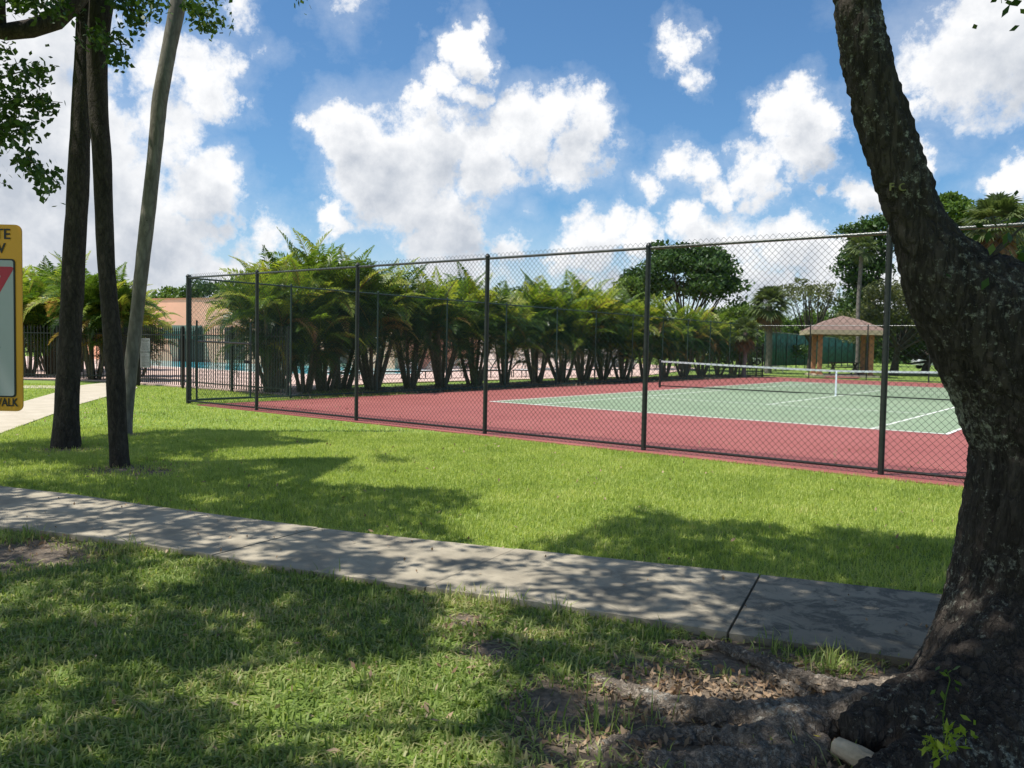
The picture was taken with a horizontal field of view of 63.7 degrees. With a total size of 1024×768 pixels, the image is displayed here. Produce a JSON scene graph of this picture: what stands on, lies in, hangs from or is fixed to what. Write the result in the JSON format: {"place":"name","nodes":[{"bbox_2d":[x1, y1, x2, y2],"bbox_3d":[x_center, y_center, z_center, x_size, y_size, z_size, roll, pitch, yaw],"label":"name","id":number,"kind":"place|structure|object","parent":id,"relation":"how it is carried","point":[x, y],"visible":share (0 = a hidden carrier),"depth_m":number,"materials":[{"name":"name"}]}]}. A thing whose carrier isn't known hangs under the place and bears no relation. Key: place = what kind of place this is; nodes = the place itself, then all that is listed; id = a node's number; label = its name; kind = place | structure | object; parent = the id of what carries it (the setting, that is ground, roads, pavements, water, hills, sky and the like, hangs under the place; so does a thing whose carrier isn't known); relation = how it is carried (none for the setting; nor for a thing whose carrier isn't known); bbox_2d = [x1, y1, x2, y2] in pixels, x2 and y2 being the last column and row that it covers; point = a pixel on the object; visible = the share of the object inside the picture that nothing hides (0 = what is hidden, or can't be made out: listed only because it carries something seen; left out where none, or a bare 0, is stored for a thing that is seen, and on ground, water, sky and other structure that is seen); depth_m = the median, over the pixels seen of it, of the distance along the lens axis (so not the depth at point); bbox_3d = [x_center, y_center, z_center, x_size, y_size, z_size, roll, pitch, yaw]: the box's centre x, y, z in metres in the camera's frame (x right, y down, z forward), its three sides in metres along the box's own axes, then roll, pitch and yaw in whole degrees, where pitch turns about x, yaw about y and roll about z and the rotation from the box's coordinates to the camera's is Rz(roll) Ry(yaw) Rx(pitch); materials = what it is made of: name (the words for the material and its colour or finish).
{"place":"outdoors","nodes":[
{"label":"outdoors","id":0,"kind":"place"},
{"bbox_2d":[24,385,54,388],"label":"garden path","id":1,"kind":"structure","parent":0,"point":[44,386],"depth_m":25.24,"materials":[{"name":"concrete"}]},
{"bbox_2d":[0,382,136,433],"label":"path","id":2,"kind":"structure","parent":0,"point":[38,408],"depth_m":17.49,"materials":[{"name":"concrete"}]},
{"bbox_2d":[24,383,450,433],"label":"grass lawn","id":3,"kind":"structure","parent":0,"point":[140,390],"depth_m":16.91,"materials":[{"name":"plant"}]},
{"bbox_2d":[140,326,289,394],"bbox_3d":[-9.304,-0.784,25.122,7.800,1.965,0.085,3,3,36],"label":"picket fence","id":4,"kind":"object","parent":3,"relation":"on","point":[182,335],"visible":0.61,"depth_m":25.10,"materials":[{"name":"black metal"}]},
{"bbox_2d":[140,338,149,367],"bbox_3d":[-11.998,-1.015,26.998,0.340,0.960,0.010,1,3,0],"label":"rules sign","id":5,"kind":"object","parent":4,"relation":"attached to","point":[145,354],"visible":1,"depth_m":27.00,"materials":[{"name":"metal"}]},
{"bbox_2d":[151,360,410,373],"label":"pool water","id":6,"kind":"structure","parent":0,"point":[240,366],"depth_m":46.25,"materials":[{"name":"liquid"}]},
{"bbox_2d":[0,486,941,665],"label":"sidewalk","id":7,"kind":"structure","parent":0,"point":[710,602],"depth_m":5.35,"materials":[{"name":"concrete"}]},
{"bbox_2d":[0,348,961,767],"bbox_3d":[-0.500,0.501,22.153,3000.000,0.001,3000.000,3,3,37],"label":"ground","id":8,"kind":"structure","parent":0,"point":[488,646],"depth_m":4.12,"materials":[{"name":"plant"}]},
{"bbox_2d":[0,224,23,410],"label":"crosswalk sign","id":9,"kind":"object","parent":8,"relation":"on","point":[11,337],"visible":1,"depth_m":4.04,"materials":[{"name":"metal"}]},
{"bbox_2d":[25,262,55,369],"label":"areca palm","id":10,"kind":"object","parent":8,"relation":"on","point":[36,340],"visible":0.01,"depth_m":36.82,"materials":[{"name":"plant"}]},
{"bbox_2d":[23,264,58,352],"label":"areca palm","id":11,"kind":"object","parent":8,"relation":"on","point":[25,294],"visible":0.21,"depth_m":30.58,"materials":[{"name":"plant"}]},
{"bbox_2d":[23,273,59,375],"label":"areca palm","id":12,"kind":"object","parent":8,"relation":"on","point":[30,319],"visible":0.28,"depth_m":30.83,"materials":[{"name":"plant"}]},
{"bbox_2d":[0,0,90,448],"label":"leaning tree","id":13,"kind":"object","parent":8,"relation":"on","point":[57,16],"visible":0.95,"depth_m":11.33,"materials":[{"name":"brown plant"}]},
{"bbox_2d":[23,255,95,373],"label":"areca palm","id":14,"kind":"object","parent":8,"relation":"on","point":[41,283],"visible":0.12,"depth_m":31.38,"materials":[{"name":"plant"}]},
{"bbox_2d":[28,265,97,371],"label":"areca palm","id":15,"kind":"object","parent":8,"relation":"on","point":[81,347],"depth_m":35.93,"materials":[{"name":"plant"}]},
{"bbox_2d":[23,325,105,378],"bbox_3d":[-17.089,-1.114,29.110,6.399,1.965,0.085,1,3,1],"label":"picket fence","id":16,"kind":"object","parent":8,"relation":"on","point":[54,374],"visible":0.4,"depth_m":29.08,"materials":[{"name":"black metal"}]},
{"bbox_2d":[23,251,167,379],"bbox_3d":[-14.851,-2.402,29.497,4.125,4.631,4.372,3,3,38],"label":"areca palm","id":17,"kind":"object","parent":8,"relation":"on","point":[92,290],"visible":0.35,"depth_m":28.84,"materials":[{"name":"plant"}]},
{"bbox_2d":[73,0,172,467],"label":"leaning tree","id":18,"kind":"object","parent":8,"relation":"on","point":[100,38],"visible":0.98,"depth_m":9.77,"materials":[{"name":"brown plant"}]},
{"bbox_2d":[121,326,127,359],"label":"pool gate","id":19,"kind":"structure","parent":8,"relation":"on","point":[125,332],"depth_m":28.41,"materials":[{"name":"black metal"}]},
{"bbox_2d":[81,273,171,367],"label":"areca palm","id":20,"kind":"object","parent":8,"relation":"on","point":[123,306],"visible":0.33,"depth_m":29.06,"materials":[{"name":"plant"}]},
{"bbox_2d":[136,356,139,385],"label":"gate pillar","id":21,"kind":"structure","parent":8,"relation":"on","point":[138,378],"depth_m":26.77,"materials":[{"name":"black metal"}]},
{"bbox_2d":[141,292,179,375],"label":"areca palm","id":22,"kind":"object","parent":8,"relation":"on","point":[158,314],"visible":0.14,"depth_m":33.13,"materials":[{"name":"plant"}]},
{"bbox_2d":[146,285,185,297],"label":"distant tree","id":23,"kind":"object","parent":8,"relation":"on","point":[167,292],"visible":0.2,"depth_m":81.28,"materials":[{"name":"green plant"}]},
{"bbox_2d":[178,279,230,297],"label":"distant tree","id":24,"kind":"object","parent":8,"relation":"on","point":[210,286],"visible":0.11,"depth_m":80.57,"materials":[{"name":"green plant"}]},
{"bbox_2d":[124,0,310,433],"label":"leaning tree","id":25,"kind":"object","parent":8,"relation":"on","point":[167,57],"visible":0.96,"depth_m":13.15,"materials":[{"name":"grey plant"}]},
{"bbox_2d":[210,268,249,297],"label":"distant tree","id":26,"kind":"object","parent":8,"relation":"on","point":[231,279],"visible":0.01,"depth_m":78.50,"materials":[{"name":"green plant"}]},
{"bbox_2d":[209,245,344,387],"bbox_3d":[-7.391,-2.012,26.231,4.612,4.465,4.703,3,3,30],"label":"areca palm","id":27,"kind":"object","parent":8,"relation":"on","point":[271,266],"visible":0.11,"depth_m":24.81,"materials":[{"name":"plant"}]},
{"bbox_2d":[23,356,692,394],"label":"pool deck","id":28,"kind":"structure","parent":8,"relation":"on","point":[393,381],"depth_m":35.03,"materials":[{"name":"concrete"}]},
{"bbox_2d":[88,297,477,368],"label":"clubhouse","id":29,"kind":"structure","parent":28,"relation":"on","point":[176,305],"depth_m":54.37,"materials":[{"name":"paint"}]},
{"bbox_2d":[159,325,201,338],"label":"awning","id":30,"kind":"object","parent":29,"relation":"attached to","point":[173,326],"visible":0.17,"depth_m":54.33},
{"bbox_2d":[179,339,201,361],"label":"door","id":31,"kind":"structure","parent":29,"relation":"in","point":[179,339],"depth_m":54.56,"materials":[{"name":"teal wood"}]},
{"bbox_2d":[225,327,243,359],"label":"window","id":32,"kind":"structure","parent":29,"relation":"in","point":[225,327],"depth_m":53.16,"materials":[{"name":"teal glass"}]},
{"bbox_2d":[328,350,349,363],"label":"window","id":33,"kind":"structure","parent":29,"relation":"in","point":[342,358],"depth_m":49.08,"materials":[{"name":"glass"}]},
{"bbox_2d":[151,365,423,375],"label":"pool coping","id":34,"kind":"object","parent":28,"relation":"on","point":[298,373],"visible":0.13,"depth_m":40.15,"materials":[{"name":"concrete"}]},
{"bbox_2d":[410,359,441,378],"bbox_3d":[-3.787,-0.666,35.968,0.675,0.840,1.931,3,3,31],"label":"sun lounger","id":35,"kind":"object","parent":28,"relation":"on","point":[429,370],"visible":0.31,"depth_m":35.87,"materials":[{"name":"white plastic"}]},
{"bbox_2d":[451,359,467,376],"bbox_3d":[-2.665,-0.694,37.045,0.675,0.840,1.931,2,3,26],"label":"sun lounger","id":36,"kind":"object","parent":28,"relation":"on","point":[458,370],"visible":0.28,"depth_m":37.30,"materials":[{"name":"white plastic"}]},
{"bbox_2d":[478,359,495,376],"bbox_3d":[-1.473,-0.724,38.187,0.675,0.840,1.931,2,3,27],"label":"sun lounger","id":37,"kind":"object","parent":28,"relation":"on","point":[490,366],"visible":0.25,"depth_m":38.60,"materials":[{"name":"white plastic"}]},
{"bbox_2d":[488,359,518,376],"bbox_3d":[-0.562,-0.755,39.229,1.931,0.840,0.675,-1,3,-39],"label":"sun lounger","id":38,"kind":"object","parent":28,"relation":"on","point":[500,369],"visible":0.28,"depth_m":39.26,"materials":[{"name":"white plastic"}]},
{"bbox_2d":[512,359,530,376],"bbox_3d":[0.647,-0.788,40.452,0.675,0.840,1.931,2,3,19],"label":"sun lounger","id":39,"kind":"object","parent":28,"relation":"on","point":[521,369],"visible":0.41,"depth_m":39.74,"materials":[{"name":"white plastic"}]},
{"bbox_2d":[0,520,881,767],"bbox_3d":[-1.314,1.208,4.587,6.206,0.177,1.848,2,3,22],"label":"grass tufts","id":40,"kind":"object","parent":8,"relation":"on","point":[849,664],"visible":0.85,"depth_m":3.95,"materials":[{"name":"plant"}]},
{"bbox_2d":[0,443,882,767],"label":"leaf litter","id":41,"kind":"object","parent":8,"relation":"on","point":[674,689],"visible":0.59,"depth_m":3.64,"materials":[{"name":"brown plant"}]},
{"bbox_2d":[411,276,481,296],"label":"distant tree","id":42,"kind":"object","parent":8,"relation":"on","point":[444,285],"depth_m":80.84,"materials":[{"name":"green plant"}]},
{"bbox_2d":[4,395,932,583],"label":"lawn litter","id":43,"kind":"object","parent":8,"relation":"on","point":[733,539],"visible":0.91,"depth_m":9.40,"materials":[{"name":"brown plant"}]},
{"bbox_2d":[236,373,760,399],"bbox_3d":[3.318,-0.091,36.479,3.800,0.001,34.600,3,3,37],"label":"mulch bed","id":44,"kind":"object","parent":8,"relation":"on","point":[517,387],"visible":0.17,"depth_m":30.67,"materials":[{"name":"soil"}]},
{"bbox_2d":[203,255,348,392],"bbox_3d":[-6.885,-1.713,24.090,3.843,4.062,4.210,-1,3,-34],"label":"areca palm","id":45,"kind":"object","parent":44,"relation":"on","point":[261,302],"visible":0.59,"depth_m":23.44,"materials":[{"name":"plant"}]},
{"bbox_2d":[245,295,364,393],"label":"areca palm","id":46,"kind":"object","parent":44,"relation":"on","point":[302,384],"visible":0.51,"depth_m":23.93,"materials":[{"name":"plant"}]},
{"bbox_2d":[258,227,397,390],"bbox_3d":[-5.860,-2.267,25.796,4.323,5.043,4.582,2,3,15],"label":"areca palm","id":47,"kind":"object","parent":44,"relation":"on","point":[309,259],"visible":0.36,"depth_m":25.02,"materials":[{"name":"plant"}]},
{"bbox_2d":[280,235,425,388],"bbox_3d":[-5.541,-2.306,26.879,5.387,5.058,4.882,1,3,8],"label":"areca palm","id":48,"kind":"object","parent":44,"relation":"on","point":[345,345],"visible":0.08,"depth_m":26.56,"materials":[{"name":"plant"}]},
{"bbox_2d":[320,257,436,389],"bbox_3d":[-4.633,-2.011,27.026,4.500,4.681,5.320,1,3,0],"label":"areca palm","id":49,"kind":"object","parent":44,"relation":"on","point":[390,327],"visible":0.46,"depth_m":26.38,"materials":[{"name":"plant"}]},
{"bbox_2d":[373,274,478,387],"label":"areca palm","id":50,"kind":"object","parent":44,"relation":"on","point":[414,354],"visible":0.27,"depth_m":28.18,"materials":[{"name":"plant"}]},
{"bbox_2d":[392,265,503,386],"bbox_3d":[-2.454,-1.940,29.746,4.392,4.351,5.192,0,3,-14],"label":"areca palm","id":51,"kind":"object","parent":44,"relation":"on","point":[463,322],"visible":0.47,"depth_m":28.99,"materials":[{"name":"plant"}]},
{"bbox_2d":[190,275,756,402],"bbox_3d":[3.388,-1.528,34.242,0.066,3.090,36.632,3,3,37],"label":"chain link fence","id":52,"kind":"object","parent":44,"relation":"on","point":[446,339],"visible":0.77,"depth_m":26.97,"materials":[{"name":"black metal"}]},
{"bbox_2d":[196,321,251,400],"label":"gate","id":53,"kind":"structure","parent":52,"relation":"attached to","point":[250,344],"depth_m":20.35,"materials":[{"name":"metal"}]},
{"bbox_2d":[429,262,529,385],"bbox_3d":[-1.300,-2.268,31.286,4.610,4.732,4.177,0,3,-22],"label":"areca palm","id":54,"kind":"object","parent":44,"relation":"on","point":[479,296],"visible":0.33,"depth_m":30.84,"materials":[{"name":"plant"}]},
{"bbox_2d":[470,286,546,384],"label":"areca palm","id":55,"kind":"object","parent":44,"relation":"on","point":[513,343],"visible":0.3,"depth_m":32.09,"materials":[{"name":"plant"}]},
{"bbox_2d":[496,269,595,382],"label":"areca palm","id":56,"kind":"object","parent":44,"relation":"on","point":[529,285],"visible":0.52,"depth_m":34.34,"materials":[{"name":"plant"}]},
{"bbox_2d":[514,287,624,381],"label":"areca palm","id":57,"kind":"object","parent":44,"relation":"on","point":[578,322],"visible":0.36,"depth_m":35.40,"materials":[{"name":"plant"}]},
{"bbox_2d":[552,270,639,380],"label":"areca palm","id":58,"kind":"object","parent":44,"relation":"on","point":[601,292],"visible":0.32,"depth_m":36.68,"materials":[{"name":"plant"}]},
{"bbox_2d":[569,315,654,379],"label":"areca palm","id":59,"kind":"object","parent":44,"relation":"on","point":[608,370],"visible":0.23,"depth_m":38.12,"materials":[{"name":"plant"}]},
{"bbox_2d":[603,283,662,379],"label":"areca palm","id":60,"kind":"object","parent":44,"relation":"on","point":[636,308],"visible":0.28,"depth_m":39.86,"materials":[{"name":"plant"}]},
{"bbox_2d":[617,291,686,378],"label":"areca palm","id":61,"kind":"object","parent":44,"relation":"on","point":[658,305],"visible":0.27,"depth_m":41.30,"materials":[{"name":"plant"}]},
{"bbox_2d":[641,316,702,377],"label":"areca palm","id":62,"kind":"object","parent":44,"relation":"on","point":[674,349],"visible":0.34,"depth_m":43.30,"materials":[{"name":"plant"}]},
{"bbox_2d":[665,301,722,376],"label":"areca palm","id":63,"kind":"object","parent":44,"relation":"on","point":[690,315],"visible":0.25,"depth_m":44.91,"materials":[{"name":"plant"}]},
{"bbox_2d":[677,312,738,375],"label":"areca palm","id":64,"kind":"object","parent":44,"relation":"on","point":[715,346],"visible":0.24,"depth_m":46.75,"materials":[{"name":"plant"}]},
{"bbox_2d":[694,322,742,374],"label":"areca palm","id":65,"kind":"object","parent":44,"relation":"on","point":[718,359],"visible":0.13,"depth_m":48.92,"materials":[{"name":"plant"}]},
{"bbox_2d":[727,316,760,376],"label":"cabbage palm","id":66,"kind":"object","parent":44,"relation":"on","point":[744,323],"visible":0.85,"depth_m":46.27,"materials":[{"name":"green plant"}]},
{"bbox_2d":[738,343,763,376],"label":"picket fence","id":67,"kind":"object","parent":44,"relation":"on","point":[747,373],"visible":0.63,"depth_m":46.92,"materials":[{"name":"black metal"}]},
{"bbox_2d":[510,283,571,297],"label":"distant tree","id":68,"kind":"object","parent":8,"relation":"on","point":[534,285],"depth_m":83.03,"materials":[{"name":"green plant"}]},
{"bbox_2d":[198,377,967,487],"bbox_3d":[12.502,0.513,26.990,22.250,0.020,37.100,3,3,37],"label":"court apron","id":69,"kind":"object","parent":8,"relation":"on","point":[744,424],"visible":0.57,"depth_m":15.46,"materials":[{"name":"concrete"}]},
{"bbox_2d":[186,217,1023,482],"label":"chain link fence","id":70,"kind":"object","parent":69,"relation":"on","point":[884,377],"visible":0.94,"depth_m":12.67,"materials":[{"name":"black metal"}]},
{"bbox_2d":[494,382,960,433],"bbox_3d":[11.030,0.412,28.287,11.110,0.001,23.770,3,3,37],"label":"court surface","id":71,"kind":"object","parent":69,"relation":"on","point":[767,414],"visible":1,"depth_m":22.87,"materials":[{"name":"paint"}]},
{"bbox_2d":[490,381,960,433],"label":"court lines","id":72,"kind":"object","parent":71,"relation":"on","point":[770,404],"visible":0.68,"depth_m":21.22,"materials":[{"name":"paint"}]},
{"bbox_2d":[658,360,949,400],"bbox_3d":[11.089,-0.114,28.188,13.520,1.110,0.159,3,3,37],"label":"tennis net","id":73,"kind":"object","parent":69,"relation":"on","point":[763,367],"visible":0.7,"depth_m":28.94,"materials":[{"name":"black fabric"}]},
{"bbox_2d":[756,324,938,382],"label":"chain link fence","id":74,"kind":"object","parent":69,"relation":"on","point":[867,357],"visible":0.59,"depth_m":45.60,"materials":[{"name":"black metal"}]},
{"bbox_2d":[609,275,652,368],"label":"tree","id":75,"kind":"object","parent":8,"relation":"on","point":[634,283],"visible":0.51,"depth_m":57.48,"materials":[{"name":"green plant"}]},
{"bbox_2d":[619,239,754,369],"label":"shade tree","id":76,"kind":"object","parent":8,"relation":"on","point":[706,282],"visible":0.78,"depth_m":58.70,"materials":[{"name":"green plant"}]},
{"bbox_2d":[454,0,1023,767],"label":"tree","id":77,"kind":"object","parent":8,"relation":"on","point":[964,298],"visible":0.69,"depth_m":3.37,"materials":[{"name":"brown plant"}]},
{"bbox_2d":[930,666,961,742],"bbox_3d":[1.501,1.103,2.846,0.097,0.284,0.069,1,3,6],"label":"climbing vine","id":78,"kind":"object","parent":77,"relation":"attached to","point":[942,694],"visible":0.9,"depth_m":2.85,"materials":[{"name":"green plant"}]},
{"bbox_2d":[715,314,764,374],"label":"areca palm","id":79,"kind":"object","parent":8,"relation":"on","point":[734,373],"visible":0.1,"depth_m":50.75,"materials":[{"name":"plant"}]},
{"bbox_2d":[703,302,783,364],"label":"hedge tree","id":80,"kind":"object","parent":8,"relation":"on","point":[738,311],"visible":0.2,"depth_m":73.95,"materials":[{"name":"green plant"}]},
{"bbox_2d":[688,337,807,365],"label":"tree","id":81,"kind":"object","parent":8,"relation":"on","point":[795,347],"visible":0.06,"depth_m":70.84,"materials":[{"name":"green plant"}]},
{"bbox_2d":[746,284,793,372],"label":"cabbage palm","id":82,"kind":"object","parent":8,"relation":"on","point":[773,314],"visible":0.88,"depth_m":55.61,"materials":[{"name":"green plant"}]},
{"bbox_2d":[625,313,916,363],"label":"woods","id":83,"kind":"object","parent":8,"relation":"on","point":[876,361],"visible":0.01,"depth_m":121.18,"materials":[{"name":"green plant"}]},
{"bbox_2d":[764,331,855,369],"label":"windscreen fence","id":84,"kind":"object","parent":8,"relation":"on","point":[785,340],"visible":0.38,"depth_m":72.63,"materials":[{"name":"fabric"}]},
{"bbox_2d":[778,277,851,368],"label":"open tree","id":85,"kind":"object","parent":8,"relation":"on","point":[799,291],"visible":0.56,"depth_m":65.81,"materials":[{"name":"green plant"}]},
{"bbox_2d":[754,308,905,345],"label":"tree","id":86,"kind":"object","parent":8,"relation":"on","point":[796,330],"visible":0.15,"depth_m":93.67,"materials":[{"name":"green plant"}]},
{"bbox_2d":[799,316,882,377],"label":"gazebo","id":87,"kind":"object","parent":8,"relation":"on","point":[875,332],"visible":0.59,"depth_m":51.03,"materials":[{"name":"wood"}]},
{"bbox_2d":[825,362,862,374],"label":"picnic table","id":88,"kind":"object","parent":87,"relation":"on","point":[855,368],"visible":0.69,"depth_m":52.16,"materials":[{"name":"brown wood"}]},
{"bbox_2d":[822,376,859,378],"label":"gazebo apron","id":89,"kind":"object","parent":8,"relation":"on","point":[830,377],"visible":0.44,"depth_m":48.92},
{"bbox_2d":[830,737,873,765],"bbox_3d":[1.285,1.371,3.000,0.086,0.091,0.244,-1,3,-34],"label":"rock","id":90,"kind":"object","parent":8,"relation":"on","point":[850,752],"visible":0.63,"depth_m":3.02,"materials":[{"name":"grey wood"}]},
{"bbox_2d":[826,212,896,370],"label":"tall tree","id":91,"kind":"object","parent":8,"relation":"on","point":[876,223],"visible":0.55,"depth_m":61.34,"materials":[{"name":"green plant"}]},
{"bbox_2d":[842,236,880,373],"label":"cabbage palm","id":92,"kind":"object","parent":8,"relation":"on","point":[861,241],"visible":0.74,"depth_m":55.00,"materials":[{"name":"green plant"}]},
{"bbox_2d":[835,277,923,375],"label":"bushy tree","id":93,"kind":"object","parent":8,"relation":"on","point":[895,315],"visible":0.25,"depth_m":56.54,"materials":[{"name":"green plant"}]},
{"bbox_2d":[855,336,931,374],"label":"tree","id":94,"kind":"object","parent":8,"relation":"on","point":[919,354],"visible":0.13,"depth_m":60.34,"materials":[{"name":"green plant"}]},
{"bbox_2d":[911,359,933,367],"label":"parked car","id":95,"kind":"object","parent":8,"relation":"on","point":[918,365],"visible":0.12,"depth_m":83.70,"materials":[{"name":"grey paint"}]},
{"bbox_2d":[919,714,978,767],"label":"sapling shoot","id":96,"kind":"object","parent":8,"relation":"on","point":[937,745],"visible":1,"depth_m":2.72,"materials":[{"name":"green plant"}]},
{"bbox_2d":[938,191,1023,238],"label":"bright tree","id":97,"kind":"object","parent":8,"relation":"on","point":[954,204],"visible":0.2,"depth_m":58.49,"materials":[{"name":"green plant"}]},
{"bbox_2d":[957,191,1023,257],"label":"cabbage palm","id":98,"kind":"object","parent":8,"relation":"on","point":[999,205],"visible":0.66,"depth_m":37.52,"materials":[{"name":"green plant"}]},
{"bbox_2d":[1010,236,1023,261],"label":"dark tree","id":99,"kind":"object","parent":8,"relation":"on","point":[1019,249],"depth_m":48.69,"materials":[{"name":"green plant"}]},
{"bbox_2d":[0,424,963,593],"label":"grass lawn","id":100,"kind":"structure","parent":0,"point":[217,458],"depth_m":8.44,"materials":[{"name":"plant"}]},
{"bbox_2d":[0,0,1023,327],"label":"sky","id":101,"kind":"structure","parent":0,"point":[407,129],"materials":[{"name":"blue"}]},
{"bbox_2d":[479,340,618,366],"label":"pool pavilion","id":102,"kind":"structure","parent":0,"point":[491,355],"depth_m":65.34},
{"bbox_2d":[258,402,966,480],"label":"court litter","id":103,"kind":"object","parent":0,"point":[623,440],"visible":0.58,"depth_m":13.44,"materials":[{"name":"brown plant"}]}
]}

